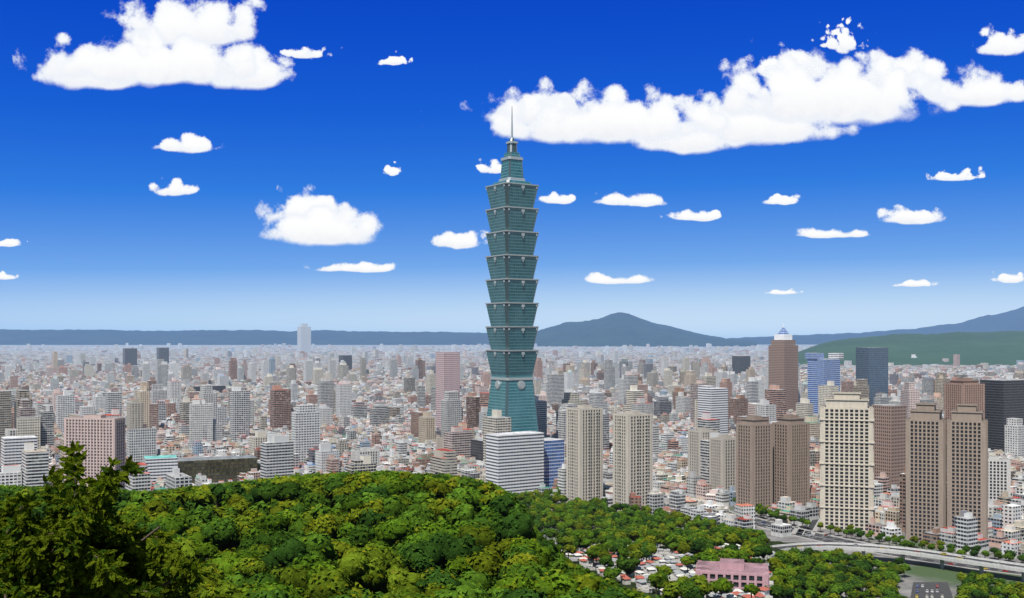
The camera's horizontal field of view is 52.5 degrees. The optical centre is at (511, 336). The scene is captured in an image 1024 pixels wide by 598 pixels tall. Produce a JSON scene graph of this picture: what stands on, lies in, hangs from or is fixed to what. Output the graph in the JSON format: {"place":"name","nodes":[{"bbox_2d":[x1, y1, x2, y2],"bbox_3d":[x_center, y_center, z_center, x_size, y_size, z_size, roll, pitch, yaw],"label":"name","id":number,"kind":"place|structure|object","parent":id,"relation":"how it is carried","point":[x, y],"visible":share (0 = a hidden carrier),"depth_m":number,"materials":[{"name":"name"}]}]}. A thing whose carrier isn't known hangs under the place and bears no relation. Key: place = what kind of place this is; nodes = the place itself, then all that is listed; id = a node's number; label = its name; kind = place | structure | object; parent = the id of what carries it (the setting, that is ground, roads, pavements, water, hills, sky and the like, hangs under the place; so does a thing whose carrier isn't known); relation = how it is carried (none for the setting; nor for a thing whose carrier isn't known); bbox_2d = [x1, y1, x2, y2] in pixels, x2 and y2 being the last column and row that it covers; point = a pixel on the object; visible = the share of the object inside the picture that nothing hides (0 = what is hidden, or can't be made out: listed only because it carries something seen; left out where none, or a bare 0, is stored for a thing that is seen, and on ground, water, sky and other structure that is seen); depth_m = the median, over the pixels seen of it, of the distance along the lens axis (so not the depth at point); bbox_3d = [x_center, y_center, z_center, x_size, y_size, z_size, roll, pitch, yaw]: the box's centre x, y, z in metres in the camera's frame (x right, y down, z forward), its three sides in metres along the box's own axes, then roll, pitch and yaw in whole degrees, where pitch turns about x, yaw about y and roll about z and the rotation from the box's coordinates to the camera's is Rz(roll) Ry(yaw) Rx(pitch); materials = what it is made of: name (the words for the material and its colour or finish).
{"place":"outdoors","nodes":[
{"label":"outdoors","id":0,"kind":"place"},
{"bbox_2d":[0,329,488,344],"bbox_3d":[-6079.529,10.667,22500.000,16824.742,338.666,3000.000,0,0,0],"label":"hills","id":1,"kind":"structure","parent":0,"point":[138,337],"depth_m":21802.00,"materials":[{"name":"blue"}]},
{"bbox_2d":[0,0,1023,293],"bbox_3d":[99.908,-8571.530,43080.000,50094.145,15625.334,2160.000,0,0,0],"label":"cloud","id":2,"kind":"structure","parent":0,"point":[796,102],"depth_m":42960.00,"materials":[{"name":"white"}]},
{"bbox_2d":[0,338,1023,597],"bbox_3d":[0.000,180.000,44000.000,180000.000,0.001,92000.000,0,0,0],"label":"ground","id":3,"kind":"structure","parent":0,"point":[924,572],"depth_m":843.56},
{"bbox_2d":[5,378,1010,540],"bbox_3d":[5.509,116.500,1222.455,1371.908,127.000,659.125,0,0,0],"label":"residential towers","id":4,"kind":"structure","parent":3,"relation":"on","point":[953,468],"depth_m":1059.11,"materials":[{"name":"concrete"}]},
{"bbox_2d":[0,343,1023,371],"bbox_3d":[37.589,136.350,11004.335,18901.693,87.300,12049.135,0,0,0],"label":"city","id":5,"kind":"object","parent":3,"relation":"on","point":[198,357],"visible":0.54,"depth_m":8488.61},
{"bbox_2d":[0,352,1023,558],"bbox_3d":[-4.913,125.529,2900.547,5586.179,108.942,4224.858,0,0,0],"label":"city","id":6,"kind":"object","parent":3,"relation":"on","point":[311,417],"visible":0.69,"depth_m":1767.02},
{"bbox_2d":[485,113,538,431],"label":"skyscraper","id":7,"kind":"structure","parent":3,"relation":"on","point":[512,236],"depth_m":1461.91,"materials":[{"name":"teal glass"}]},
{"bbox_2d":[1,324,1023,494],"bbox_3d":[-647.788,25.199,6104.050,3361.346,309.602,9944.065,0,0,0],"label":"office buildings","id":8,"kind":"structure","parent":3,"relation":"on","point":[520,462],"depth_m":1516.85,"materials":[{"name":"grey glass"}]},
{"bbox_2d":[489,312,756,346],"bbox_3d":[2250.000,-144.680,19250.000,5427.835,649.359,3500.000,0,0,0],"label":"mountain","id":9,"kind":"structure","parent":3,"relation":"on","point":[618,329],"depth_m":18417.47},
{"bbox_2d":[514,487,1023,597],"bbox_3d":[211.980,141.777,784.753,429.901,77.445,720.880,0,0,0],"label":"park trees","id":10,"kind":"object","parent":3,"relation":"on","point":[644,529],"visible":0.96,"depth_m":732.46,"materials":[{"name":"green plant"}]},
{"bbox_2d":[0,0,1023,337],"label":"sky","id":11,"kind":"structure","parent":0,"point":[104,250],"materials":[{"name":"blue"}]},
{"bbox_2d":[205,499,824,597],"bbox_3d":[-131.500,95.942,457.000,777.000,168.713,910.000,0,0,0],"label":"hill terrain","id":12,"kind":"structure","parent":0,"point":[632,585],"depth_m":643.04,"materials":[{"name":"green plant"}]},
{"bbox_2d":[0,440,233,597],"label":"tree","id":13,"kind":"object","parent":12,"relation":"on","point":[83,542],"visible":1,"depth_m":24.50,"materials":[{"name":"green plant"}]},
{"bbox_2d":[0,470,662,597],"bbox_3d":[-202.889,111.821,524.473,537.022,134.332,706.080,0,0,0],"label":"forest trees","id":14,"kind":"object","parent":12,"relation":"on","point":[444,535],"visible":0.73,"depth_m":300.19,"materials":[{"name":"green plant"}]},
{"bbox_2d":[554,541,774,597],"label":"cemetery tombs","id":15,"kind":"object","parent":12,"relation":"on","point":[641,575],"visible":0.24,"depth_m":581.18,"materials":[{"name":"stone"}]},
{"bbox_2d":[695,558,768,589],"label":"pink building","id":16,"kind":"structure","parent":12,"relation":"on","point":[739,573],"depth_m":511.41,"materials":[{"name":"stone"}]},
{"bbox_2d":[605,482,1023,597],"bbox_3d":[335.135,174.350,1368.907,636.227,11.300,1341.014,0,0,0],"label":"roads","id":17,"kind":"structure","parent":0,"point":[832,542],"depth_m":822.69,"materials":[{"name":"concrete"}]},
{"bbox_2d":[691,496,1008,597],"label":"cars","id":18,"kind":"object","parent":17,"relation":"on","point":[808,534],"visible":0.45,"depth_m":805.68,"materials":[{"name":"paint"}]},
{"bbox_2d":[727,306,1023,344],"bbox_3d":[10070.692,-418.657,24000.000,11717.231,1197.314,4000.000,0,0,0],"label":"hills","id":19,"kind":"structure","parent":0,"point":[1012,320],"depth_m":23800.63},
{"bbox_2d":[798,331,1023,365],"bbox_3d":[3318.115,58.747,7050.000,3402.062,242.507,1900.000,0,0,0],"label":"hills","id":20,"kind":"structure","parent":0,"point":[993,348],"depth_m":6734.92,"materials":[{"name":"green plant"}]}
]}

